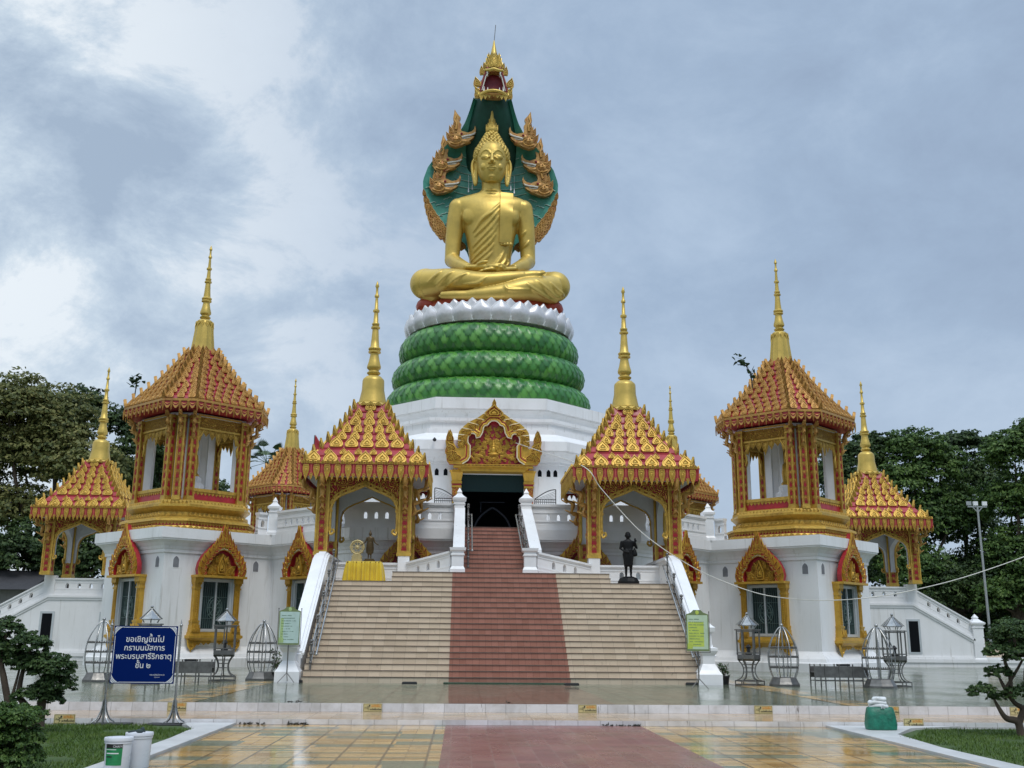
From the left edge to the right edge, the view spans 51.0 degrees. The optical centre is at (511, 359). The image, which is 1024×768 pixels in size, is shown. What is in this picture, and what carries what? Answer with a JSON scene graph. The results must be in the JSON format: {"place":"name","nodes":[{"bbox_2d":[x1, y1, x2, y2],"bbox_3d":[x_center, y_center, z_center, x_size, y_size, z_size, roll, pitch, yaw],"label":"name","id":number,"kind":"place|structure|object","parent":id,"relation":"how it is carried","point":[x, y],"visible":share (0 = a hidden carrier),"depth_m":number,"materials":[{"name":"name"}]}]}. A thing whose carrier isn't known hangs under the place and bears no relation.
{"place":"outdoors","nodes":[
{"label":"outdoors","id":0,"kind":"place"},
{"bbox_2d":[3,722,193,767],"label":"lawn","id":1,"kind":"structure","parent":0,"point":[63,758],"depth_m":15.68,"materials":[{"name":"plant"}]},
{"bbox_2d":[0,700,50,767],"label":"clipped hedge","id":2,"kind":"object","parent":1,"relation":"on","point":[19,731],"visible":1,"depth_m":12.32,"materials":[{"name":"green plant"}]},
{"bbox_2d":[0,615,78,726],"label":"bonsai tree","id":3,"kind":"object","parent":1,"relation":"on","point":[44,689],"visible":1,"depth_m":17.51,"materials":[{"name":"green plant"}]},
{"bbox_2d":[117,246,269,533],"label":"lantern tower","id":4,"kind":"structure","parent":0,"point":[196,408],"depth_m":47.82,"materials":[{"name":"gold metal"}]},
{"bbox_2d":[126,373,145,394],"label":"sapling","id":5,"kind":"object","parent":4,"relation":"on","point":[132,380],"visible":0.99,"depth_m":49.11,"materials":[{"name":"green plant"}]},
{"bbox_2d":[270,648,281,675],"bbox_3d":[-7.222,9.273,32.794,0.431,0.998,0.552,1,-14,-2],"label":"potted plant","id":6,"kind":"object","parent":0,"point":[276,663],"visible":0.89,"depth_m":32.77,"materials":[{"name":"green plant"}]},
{"bbox_2d":[247,379,313,532],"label":"lantern tower","id":7,"kind":"structure","parent":0,"point":[277,477],"depth_m":74.54,"materials":[{"name":"gold metal"}]},
{"bbox_2d":[310,435,318,506],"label":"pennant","id":8,"kind":"object","parent":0,"point":[316,442],"visible":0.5,"depth_m":51.06,"materials":[{"name":"fabric"}]},
{"bbox_2d":[274,508,722,684],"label":"staircase","id":9,"kind":"structure","parent":0,"point":[501,608],"depth_m":34.49,"materials":[{"name":"beige tile"}]},
{"bbox_2d":[309,549,338,669],"bbox_3d":[-6.010,7.959,34.499,0.260,4.075,4.660,1,-14,-2],"label":"handrail","id":10,"kind":"object","parent":9,"relation":"on","point":[323,604],"visible":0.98,"depth_m":34.30,"materials":[{"name":"silver metal"}]},
{"bbox_2d":[299,281,432,560],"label":"pavilion","id":11,"kind":"structure","parent":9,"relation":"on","point":[364,452],"depth_m":40.24,"materials":[{"name":"gold metal"}]},
{"bbox_2d":[467,504,472,566],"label":"handrail","id":12,"kind":"object","parent":9,"relation":"on","point":[468,529],"visible":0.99,"depth_m":40.11,"materials":[{"name":"silver metal"}]},
{"bbox_2d":[515,504,527,553],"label":"handrail","id":13,"kind":"object","parent":9,"relation":"on","point":[522,532],"visible":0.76,"depth_m":41.19,"materials":[{"name":"silver metal"}]},
{"bbox_2d":[618,532,638,582],"bbox_3d":[4.191,7.170,38.735,0.784,1.924,0.649,1,-14,-2],"label":"standing monk statue","id":14,"kind":"object","parent":9,"relation":"on","point":[629,554],"visible":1,"depth_m":38.66,"materials":[{"name":"black metal"}]},
{"bbox_2d":[560,287,699,562],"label":"pavilion","id":15,"kind":"structure","parent":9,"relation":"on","point":[629,455],"depth_m":40.74,"materials":[{"name":"gold metal"}]},
{"bbox_2d":[517,443,1022,600],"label":"cord","id":16,"kind":"object","parent":15,"relation":"hanging from","point":[764,594],"visible":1,"depth_m":36.74,"materials":[{"name":"white fabric"}]},
{"bbox_2d":[662,553,699,665],"bbox_3d":[5.467,8.181,34.992,0.260,4.075,4.660,1,-14,-2],"label":"handrail","id":17,"kind":"object","parent":9,"relation":"on","point":[681,614],"visible":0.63,"depth_m":35.72,"materials":[{"name":"silver metal"}]},
{"bbox_2d":[0,661,1023,706],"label":"terrace","id":18,"kind":"structure","parent":0,"point":[940,686],"depth_m":27.27,"materials":[{"name":"grey tile"}]},
{"bbox_2d":[0,575,103,660],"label":"side staircase","id":19,"kind":"structure","parent":18,"relation":"on","point":[60,614],"depth_m":54.23,"materials":[{"name":"white concrete"}]},
{"bbox_2d":[38,611,54,646],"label":"slit window","id":20,"kind":"structure","parent":19,"relation":"in","point":[46,621],"depth_m":54.04,"materials":[{"name":"black glass"}]},
{"bbox_2d":[29,367,131,577],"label":"pavilion","id":21,"kind":"structure","parent":19,"relation":"on","point":[91,495],"depth_m":55.05,"materials":[{"name":"gold metal"}]},
{"bbox_2d":[96,612,100,645],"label":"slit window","id":22,"kind":"structure","parent":19,"relation":"in","point":[100,612],"depth_m":54.13,"materials":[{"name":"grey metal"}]},
{"bbox_2d":[82,617,113,681],"bbox_3d":[-11.876,8.361,30.995,0.876,1.790,0.870,6,-15,-19],"label":"domed rack","id":23,"kind":"object","parent":18,"relation":"on","point":[94,676],"visible":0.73,"depth_m":30.61,"materials":[{"name":"silver metal"}]},
{"bbox_2d":[136,605,163,684],"bbox_3d":[-10.063,7.875,29.713,0.758,2.110,0.866,6,-15,-19],"label":"oil lamp stand","id":24,"kind":"object","parent":18,"relation":"on","point":[150,614],"visible":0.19,"depth_m":29.71,"materials":[{"name":"metal"}]},
{"bbox_2d":[174,659,215,682],"bbox_3d":[-9.416,8.949,30.901,1.610,0.645,0.493,2,-15,-4],"label":"candle bench","id":25,"kind":"object","parent":18,"relation":"on","point":[188,666],"visible":0.61,"depth_m":30.74,"materials":[{"name":"metal"}]},
{"bbox_2d":[153,681,273,701],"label":"yellow tile path","id":26,"kind":"structure","parent":18,"relation":"on","point":[203,695],"depth_m":25.46,"materials":[{"name":"yellow tile"}]},
{"bbox_2d":[245,620,277,680],"bbox_3d":[-7.627,8.855,32.769,0.876,1.790,0.870,1,-14,-2],"label":"domed rack","id":27,"kind":"object","parent":26,"relation":"on","point":[260,675],"visible":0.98,"depth_m":32.50,"materials":[{"name":"silver metal"}]},
{"bbox_2d":[208,608,237,680],"bbox_3d":[-8.610,8.514,32.140,0.758,2.110,0.866,3,-15,-8],"label":"oil lamp stand","id":28,"kind":"object","parent":18,"relation":"on","point":[227,616],"visible":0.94,"depth_m":32.01,"materials":[{"name":"metal"}]},
{"bbox_2d":[276,607,301,682],"bbox_3d":[-6.508,8.283,31.233,0.495,2.132,0.533,-13,-19,41],"label":"notice board","id":29,"kind":"object","parent":18,"relation":"on","point":[289,628],"visible":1,"depth_m":31.33,"materials":[{"name":"paper"}]},
{"bbox_2d":[402,682,416,683],"bbox_3d":[-2.859,9.010,29.912,0.420,0.070,0.160,1,-14,-2],"label":"rubber block","id":30,"kind":"object","parent":18,"relation":"on","point":[409,682],"depth_m":29.84,"materials":[{"name":"black rubber"}]},
{"bbox_2d":[82,397,886,672],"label":"temple","id":31,"kind":"structure","parent":18,"relation":"on","point":[483,464],"depth_m":46.61,"materials":[{"name":"white paint"}]},
{"bbox_2d":[103,523,146,649],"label":"window","id":32,"kind":"structure","parent":31,"relation":"in","point":[128,594],"depth_m":45.62,"materials":[{"name":"gold metal"}]},
{"bbox_2d":[184,524,246,651],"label":"window","id":33,"kind":"structure","parent":31,"relation":"in","point":[210,598],"depth_m":45.66,"materials":[{"name":"gold metal"}]},
{"bbox_2d":[280,525,313,609],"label":"window","id":34,"kind":"structure","parent":31,"relation":"in","point":[297,563],"depth_m":46.21,"materials":[{"name":"gold metal"}]},
{"bbox_2d":[380,535,430,562],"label":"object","id":35,"kind":"structure","parent":31,"relation":"in","point":[389,556],"depth_m":43.70,"materials":[{"name":"gold metal"}]},
{"bbox_2d":[434,488,453,502],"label":"folding gate","id":36,"kind":"structure","parent":31,"relation":"attached to","point":[438,500],"depth_m":45.80,"materials":[{"name":"black metal"}]},
{"bbox_2d":[386,25,590,409],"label":"serpent","id":37,"kind":"object","parent":31,"relation":"on","point":[483,359],"visible":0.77,"depth_m":61.75,"materials":[{"name":"teal paint"}]},
{"bbox_2d":[404,297,573,340],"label":"lotus pedestal","id":38,"kind":"object","parent":37,"relation":"on","point":[510,311],"visible":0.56,"depth_m":61.01,"materials":[{"name":"white"}]},
{"bbox_2d":[410,111,569,312],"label":"seated statue","id":39,"kind":"object","parent":38,"relation":"on","point":[490,219],"visible":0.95,"depth_m":65.90,"materials":[{"name":"gold metal"}]},
{"bbox_2d":[534,489,555,503],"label":"folding gate","id":40,"kind":"structure","parent":31,"relation":"attached to","point":[538,499],"depth_m":45.98,"materials":[{"name":"black metal"}]},
{"bbox_2d":[559,536,610,564],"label":"statue","id":41,"kind":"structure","parent":31,"relation":"in","point":[571,552],"depth_m":44.01,"materials":[{"name":"gold metal"}]},
{"bbox_2d":[680,530,702,596],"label":"window","id":42,"kind":"structure","parent":31,"relation":"in","point":[693,575],"depth_m":47.02,"materials":[{"name":"gold metal"}]},
{"bbox_2d":[734,531,794,655],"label":"window","id":43,"kind":"structure","parent":31,"relation":"in","point":[759,565],"depth_m":46.70,"materials":[{"name":"gold metal"}]},
{"bbox_2d":[714,259,857,539],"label":"lantern tower","id":44,"kind":"structure","parent":31,"relation":"on","point":[786,420],"depth_m":49.01,"materials":[{"name":"gold metal"}]},
{"bbox_2d":[732,353,755,387],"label":"sapling","id":45,"kind":"object","parent":44,"relation":"on","point":[742,362],"visible":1,"depth_m":49.80,"materials":[{"name":"green plant"}]},
{"bbox_2d":[832,532,867,656],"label":"window","id":46,"kind":"structure","parent":31,"relation":"in","point":[851,571],"depth_m":46.83,"materials":[{"name":"gold metal"}]},
{"bbox_2d":[17,701,1009,714],"bbox_3d":[4.288,7.233,22.198,36.000,0.166,0.025,1,-14,-2],"label":"terrace riser","id":47,"kind":"object","parent":18,"relation":"attached to","point":[496,708],"visible":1,"depth_m":22.00,"materials":[{"name":"white tile"}]},
{"bbox_2d":[167,702,186,710],"bbox_3d":[-6.782,7.016,21.696,0.380,0.170,0.016,1,-14,-2],"label":"warning plate","id":48,"kind":"object","parent":47,"relation":"attached to","point":[181,706],"visible":0.67,"depth_m":21.70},
{"bbox_2d":[363,703,381,711],"bbox_3d":[-2.844,7.092,21.865,0.380,0.170,0.016,1,-14,-2],"label":"warning plate","id":49,"kind":"object","parent":47,"relation":"attached to","point":[372,707],"visible":1,"depth_m":21.87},
{"bbox_2d":[578,705,596,712],"bbox_3d":[1.553,7.177,22.054,0.380,0.170,0.016,1,-14,-2],"label":"warning plate","id":50,"kind":"object","parent":47,"relation":"attached to","point":[587,708],"visible":1,"depth_m":22.05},
{"bbox_2d":[754,706,772,713],"bbox_3d":[5.209,7.248,22.211,0.380,0.170,0.016,1,-14,-2],"label":"warning plate","id":51,"kind":"object","parent":47,"relation":"attached to","point":[763,709],"visible":1,"depth_m":22.21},
{"bbox_2d":[889,706,898,714],"bbox_3d":[7.875,7.300,22.325,0.380,0.170,0.016,1,-14,-2],"label":"warning plate","id":52,"kind":"object","parent":47,"relation":"attached to","point":[896,709],"visible":0.38,"depth_m":22.34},
{"bbox_2d":[1010,707,1019,714],"bbox_3d":[10.611,7.353,22.442,0.380,0.170,0.016,1,-14,-2],"label":"warning plate","id":53,"kind":"object","parent":47,"relation":"attached to","point":[1014,710],"visible":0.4,"depth_m":22.44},
{"bbox_2d":[686,682,697,684],"bbox_3d":[5.397,9.606,31.836,0.500,0.070,0.160,1,-14,-2],"label":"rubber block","id":54,"kind":"object","parent":18,"relation":"on","point":[690,683],"depth_m":31.76,"materials":[{"name":"black rubber"}]},
{"bbox_2d":[684,610,710,688],"bbox_3d":[5.100,7.933,29.423,0.533,2.092,0.495,-12,-19,41],"label":"notice board","id":55,"kind":"object","parent":18,"relation":"on","point":[697,631],"visible":1,"depth_m":29.51,"materials":[{"name":"paper"}]},
{"bbox_2d":[717,663,729,683],"bbox_3d":[6.434,9.533,32.627,0.429,0.632,0.367,-4,-15,17],"label":"potted plant","id":56,"kind":"object","parent":18,"relation":"on","point":[725,678],"visible":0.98,"depth_m":32.60,"materials":[{"name":"green plant"}]},
{"bbox_2d":[767,624,799,686],"bbox_3d":[8.034,8.733,31.793,0.875,1.790,0.870,11,-18,-36],"label":"domed rack","id":57,"kind":"object","parent":18,"relation":"on","point":[784,681],"visible":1,"depth_m":31.52,"materials":[{"name":"silver metal"}]},
{"bbox_2d":[729,680,867,705],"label":"yellow tile path","id":58,"kind":"structure","parent":18,"relation":"on","point":[849,702],"depth_m":26.32,"materials":[{"name":"yellow tile"}]},
{"bbox_2d":[734,612,764,685],"bbox_3d":[7.071,8.627,32.073,0.757,2.110,0.866,4,-15,-14],"label":"oil lamp stand","id":59,"kind":"object","parent":58,"relation":"on","point":[744,657],"visible":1,"depth_m":31.96,"materials":[{"name":"metal"}]},
{"bbox_2d":[809,664,868,686],"bbox_3d":[9.613,9.269,31.528,1.610,0.645,0.493,1,-14,-1],"label":"candle bench","id":60,"kind":"object","parent":18,"relation":"on","point":[840,671],"visible":0.91,"depth_m":31.34,"materials":[{"name":"metal"}]},
{"bbox_2d":[861,624,896,688],"bbox_3d":[10.607,8.564,31.056,0.870,1.790,0.876,-10,-18,35],"label":"domed rack","id":61,"kind":"object","parent":18,"relation":"on","point":[881,683],"visible":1,"depth_m":30.82,"materials":[{"name":"silver metal"}]},
{"bbox_2d":[881,613,912,686],"bbox_3d":[11.423,8.653,32.034,0.757,2.110,0.866,1,-14,-2],"label":"oil lamp stand","id":62,"kind":"object","parent":18,"relation":"on","point":[891,622],"visible":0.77,"depth_m":31.95,"materials":[{"name":"metal"}]},
{"bbox_2d":[869,584,1023,667],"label":"side staircase","id":63,"kind":"structure","parent":18,"relation":"on","point":[936,638],"depth_m":56.01,"materials":[{"name":"white concrete"}]},
{"bbox_2d":[844,381,933,586],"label":"pavilion","id":64,"kind":"structure","parent":63,"relation":"on","point":[884,515],"depth_m":56.87,"materials":[{"name":"gold metal"}]},
{"bbox_2d":[906,619,922,653],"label":"slit window","id":65,"kind":"structure","parent":63,"relation":"in","point":[913,625],"depth_m":55.88,"materials":[{"name":"black glass"}]},
{"bbox_2d":[0,0,1023,595],"label":"sky","id":66,"kind":"structure","parent":0,"point":[872,150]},
{"bbox_2d":[444,684,612,703],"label":"brown tile path","id":67,"kind":"structure","parent":0,"point":[511,693],"depth_m":25.49,"materials":[{"name":"brown tile"}]},
{"bbox_2d":[443,682,564,684],"bbox_3d":[-0.053,9.455,31.354,3.900,0.030,0.340,1,-14,-2],"label":"floor mat","id":68,"kind":"object","parent":67,"relation":"on","point":[494,683],"visible":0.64,"depth_m":31.22,"materials":[{"name":"green carpet"}]},
{"bbox_2d":[564,683,578,685],"bbox_3d":[1.672,9.058,29.951,0.400,0.070,0.160,1,-14,-2],"label":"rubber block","id":69,"kind":"object","parent":67,"relation":"on","point":[571,684],"depth_m":29.87,"materials":[{"name":"black rubber"}]},
{"bbox_2d":[148,724,985,767],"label":"paving","id":70,"kind":"structure","parent":0,"point":[325,746],"depth_m":15.85,"materials":[{"name":"yellow tile"}]},
{"bbox_2d":[104,736,133,767],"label":"paint bucket","id":71,"kind":"object","parent":70,"relation":"on","point":[117,753],"visible":1,"depth_m":12.70,"materials":[{"name":"white plastic"}]},
{"bbox_2d":[125,731,153,767],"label":"paint bucket","id":72,"kind":"object","parent":70,"relation":"on","point":[140,750],"visible":0.81,"depth_m":13.03,"materials":[{"name":"white plastic"}]},
{"bbox_2d":[127,727,145,732],"bbox_3d":[-4.625,4.554,13.198,0.221,0.075,0.079,1,-14,-2],"label":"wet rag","id":73,"kind":"object","parent":72,"relation":"on","point":[142,730],"visible":0.94,"depth_m":13.18,"materials":[{"name":"grey fabric"}]},
{"bbox_2d":[439,725,723,767],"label":"maroon path","id":74,"kind":"structure","parent":0,"point":[481,746],"depth_m":15.84,"materials":[{"name":"tile"}]},
{"bbox_2d":[601,722,640,725],"bbox_3d":[2.037,6.783,19.970,0.749,0.082,0.148,1,-14,-2],"label":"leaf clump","id":75,"kind":"object","parent":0,"point":[622,725],"visible":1,"depth_m":19.96,"materials":[{"name":"green plant"}]},
{"bbox_2d":[666,386,718,515],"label":"lantern tower","id":76,"kind":"structure","parent":0,"point":[703,496],"depth_m":76.19,"materials":[{"name":"gold metal"}]},
{"bbox_2d":[900,727,1023,765],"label":"lawn","id":77,"kind":"structure","parent":0,"point":[910,734],"depth_m":17.19,"materials":[{"name":"plant"}]},
{"bbox_2d":[965,616,1023,735],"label":"bonsai tree","id":78,"kind":"object","parent":77,"relation":"on","point":[1009,650],"visible":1,"depth_m":18.57,"materials":[{"name":"green plant"}]},
{"label":"ground","id":79,"kind":"structure","parent":0,"visible":0},
{"bbox_2d":[0,570,55,611],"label":"shed","id":80,"kind":"structure","parent":79,"relation":"on","point":[13,584],"depth_m":76.29,"materials":[{"name":"grey"}]},
{"bbox_2d":[0,515,104,587],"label":"tree","id":81,"kind":"object","parent":79,"relation":"on","point":[15,544],"visible":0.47,"depth_m":78.73,"materials":[{"name":"green plant"}]},
{"bbox_2d":[0,366,134,563],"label":"tree","id":82,"kind":"object","parent":79,"relation":"on","point":[50,435],"visible":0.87,"depth_m":82.61,"materials":[{"name":"green plant"}]},
{"bbox_2d":[87,722,132,724],"bbox_3d":[-7.226,6.552,19.285,0.700,0.035,0.500,2,-15,-7],"label":"rubber mat","id":83,"kind":"object","parent":79,"relation":"on","point":[114,723],"visible":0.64,"depth_m":19.27,"materials":[{"name":"grey rubber"}]},
{"bbox_2d":[92,620,184,723],"bbox_3d":[-6.745,5.671,19.585,1.589,1.822,0.333,1,-14,-2],"label":"notice sign","id":84,"kind":"object","parent":83,"relation":"on","point":[143,654],"visible":1,"depth_m":19.62,"materials":[{"name":"blue metal"}]},
{"bbox_2d":[59,382,164,492],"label":"tree","id":85,"kind":"object","parent":79,"relation":"on","point":[122,427],"visible":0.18,"depth_m":88.42,"materials":[{"name":"green plant"}]},
{"bbox_2d":[86,722,235,767],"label":"kerb","id":86,"kind":"structure","parent":79,"relation":"on","point":[200,730],"depth_m":16.96,"materials":[{"name":"concrete"}]},
{"bbox_2d":[143,722,181,725],"bbox_3d":[-6.250,6.571,19.325,0.650,0.035,0.500,0,-14,2],"label":"rubber mat","id":87,"kind":"object","parent":79,"relation":"on","point":[164,724],"visible":0.71,"depth_m":19.15,"materials":[{"name":"grey rubber"}]},
{"bbox_2d":[153,466,229,491],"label":"tree","id":88,"kind":"object","parent":79,"relation":"on","point":[223,487],"visible":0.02,"depth_m":94.98,"materials":[{"name":"green plant"}]},
{"bbox_2d":[250,438,281,512],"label":"tree","id":89,"kind":"object","parent":79,"relation":"on","point":[261,452],"visible":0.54,"depth_m":92.23,"materials":[{"name":"green plant"}]},
{"bbox_2d":[45,710,1023,722],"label":"step","id":90,"kind":"object","parent":79,"relation":"on","point":[525,716],"visible":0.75,"depth_m":20.96,"materials":[{"name":"beige tile"}]},
{"bbox_2d":[45,718,1023,728],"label":"step riser","id":91,"kind":"object","parent":90,"relation":"attached to","point":[557,723],"visible":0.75,"depth_m":19.95,"materials":[{"name":"white tile"}]},
{"bbox_2d":[53,714,75,723],"bbox_3d":[-8.169,6.552,19.573,0.380,0.165,0.016,1,-14,-2],"label":"warning plate","id":92,"kind":"object","parent":91,"relation":"attached to","point":[65,718],"visible":1,"depth_m":19.57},
{"bbox_2d":[903,718,923,725],"bbox_3d":[7.587,6.857,20.249,0.380,0.165,0.016,1,-14,-2],"label":"warning plate","id":93,"kind":"object","parent":91,"relation":"attached to","point":[912,722],"visible":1,"depth_m":20.25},
{"bbox_2d":[817,430,897,554],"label":"tree","id":94,"kind":"object","parent":79,"relation":"on","point":[852,447],"visible":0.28,"depth_m":91.46,"materials":[{"name":"green plant"}]},
{"bbox_2d":[826,725,1023,767],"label":"kerb","id":95,"kind":"structure","parent":79,"relation":"on","point":[891,737],"depth_m":16.94,"materials":[{"name":"concrete"}]},
{"bbox_2d":[864,704,897,729],"bbox_3d":[6.654,6.444,19.372,0.551,0.442,0.340,1,-14,-2],"label":"green bag","id":96,"kind":"object","parent":95,"relation":"on","point":[880,718],"visible":0.99,"depth_m":19.23,"materials":[{"name":"plastic"}]},
{"bbox_2d":[868,704,888,707],"bbox_3d":[6.636,6.263,19.417,0.347,0.086,0.224,-2,-15,9],"label":"folded sack","id":97,"kind":"object","parent":96,"relation":"on","point":[879,705],"visible":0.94,"depth_m":19.32,"materials":[{"name":"white fabric"}]},
{"bbox_2d":[868,700,886,704],"bbox_3d":[6.616,6.205,19.431,0.326,0.085,0.204,1,-14,-2],"label":"folded sack","id":98,"kind":"object","parent":97,"relation":"on","point":[870,702],"visible":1,"depth_m":19.34,"materials":[{"name":"white fabric"}]},
{"bbox_2d":[872,696,885,701],"bbox_3d":[6.657,6.147,19.448,0.245,0.084,0.184,4,-15,-14],"label":"folded sack","id":99,"kind":"object","parent":98,"relation":"on","point":[878,698],"visible":1,"depth_m":19.38,"materials":[{"name":"white fabric"}]},
{"bbox_2d":[870,425,991,585],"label":"tree","id":100,"kind":"object","parent":79,"relation":"on","point":[912,473],"visible":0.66,"depth_m":90.17,"materials":[{"name":"green plant"}]},
{"bbox_2d":[867,551,1006,622],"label":"tree","id":101,"kind":"object","parent":79,"relation":"on","point":[870,571],"visible":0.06,"depth_m":95.07,"materials":[{"name":"green plant"}]},
{"bbox_2d":[882,554,1019,644],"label":"tree","id":102,"kind":"object","parent":79,"relation":"on","point":[958,592],"visible":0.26,"depth_m":85.44,"materials":[{"name":"green plant"}]},
{"bbox_2d":[927,429,1018,614],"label":"tree","id":103,"kind":"object","parent":79,"relation":"on","point":[977,470],"visible":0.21,"depth_m":94.31,"materials":[{"name":"green plant"}]},
{"bbox_2d":[966,501,991,641],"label":"floodlight mast","id":104,"kind":"object","parent":79,"relation":"on","point":[975,504],"visible":0.92,"depth_m":68.42,"materials":[{"name":"grey metal"}]},
{"bbox_2d":[964,417,1023,657],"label":"tree","id":105,"kind":"object","parent":79,"relation":"on","point":[1007,546],"visible":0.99,"depth_m":85.47,"materials":[{"name":"green plant"}]},
{"bbox_3d":[-5.294,7.609,38.371,1.200,0.740,0.560,1,-14,-2],"label":"offering table","id":106,"kind":"object","parent":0,"visible":0},
{"bbox_2d":[342,561,385,580],"bbox_3d":[-5.295,7.598,38.374,1.548,0.747,0.847,1,-14,-2],"label":"tablecloth","id":107,"kind":"object","parent":106,"relation":"on","point":[365,571],"visible":0.91,"depth_m":38.06,"materials":[{"name":"yellow fabric"}]},
{"bbox_2d":[349,539,364,560],"bbox_3d":[-5.567,6.843,38.555,0.572,0.796,0.180,1,-14,-2],"label":"dharma wheel","id":108,"kind":"object","parent":107,"relation":"on","point":[356,556],"visible":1,"depth_m":38.54,"materials":[{"name":"metal"}]},
{"bbox_2d":[361,530,378,560],"bbox_3d":[-5.116,6.686,38.617,0.644,1.140,0.260,1,-14,-2],"label":"standing statue","id":109,"kind":"object","parent":107,"relation":"on","point":[370,539],"visible":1,"depth_m":38.59,"materials":[{"name":"brown metal"}]}
]}

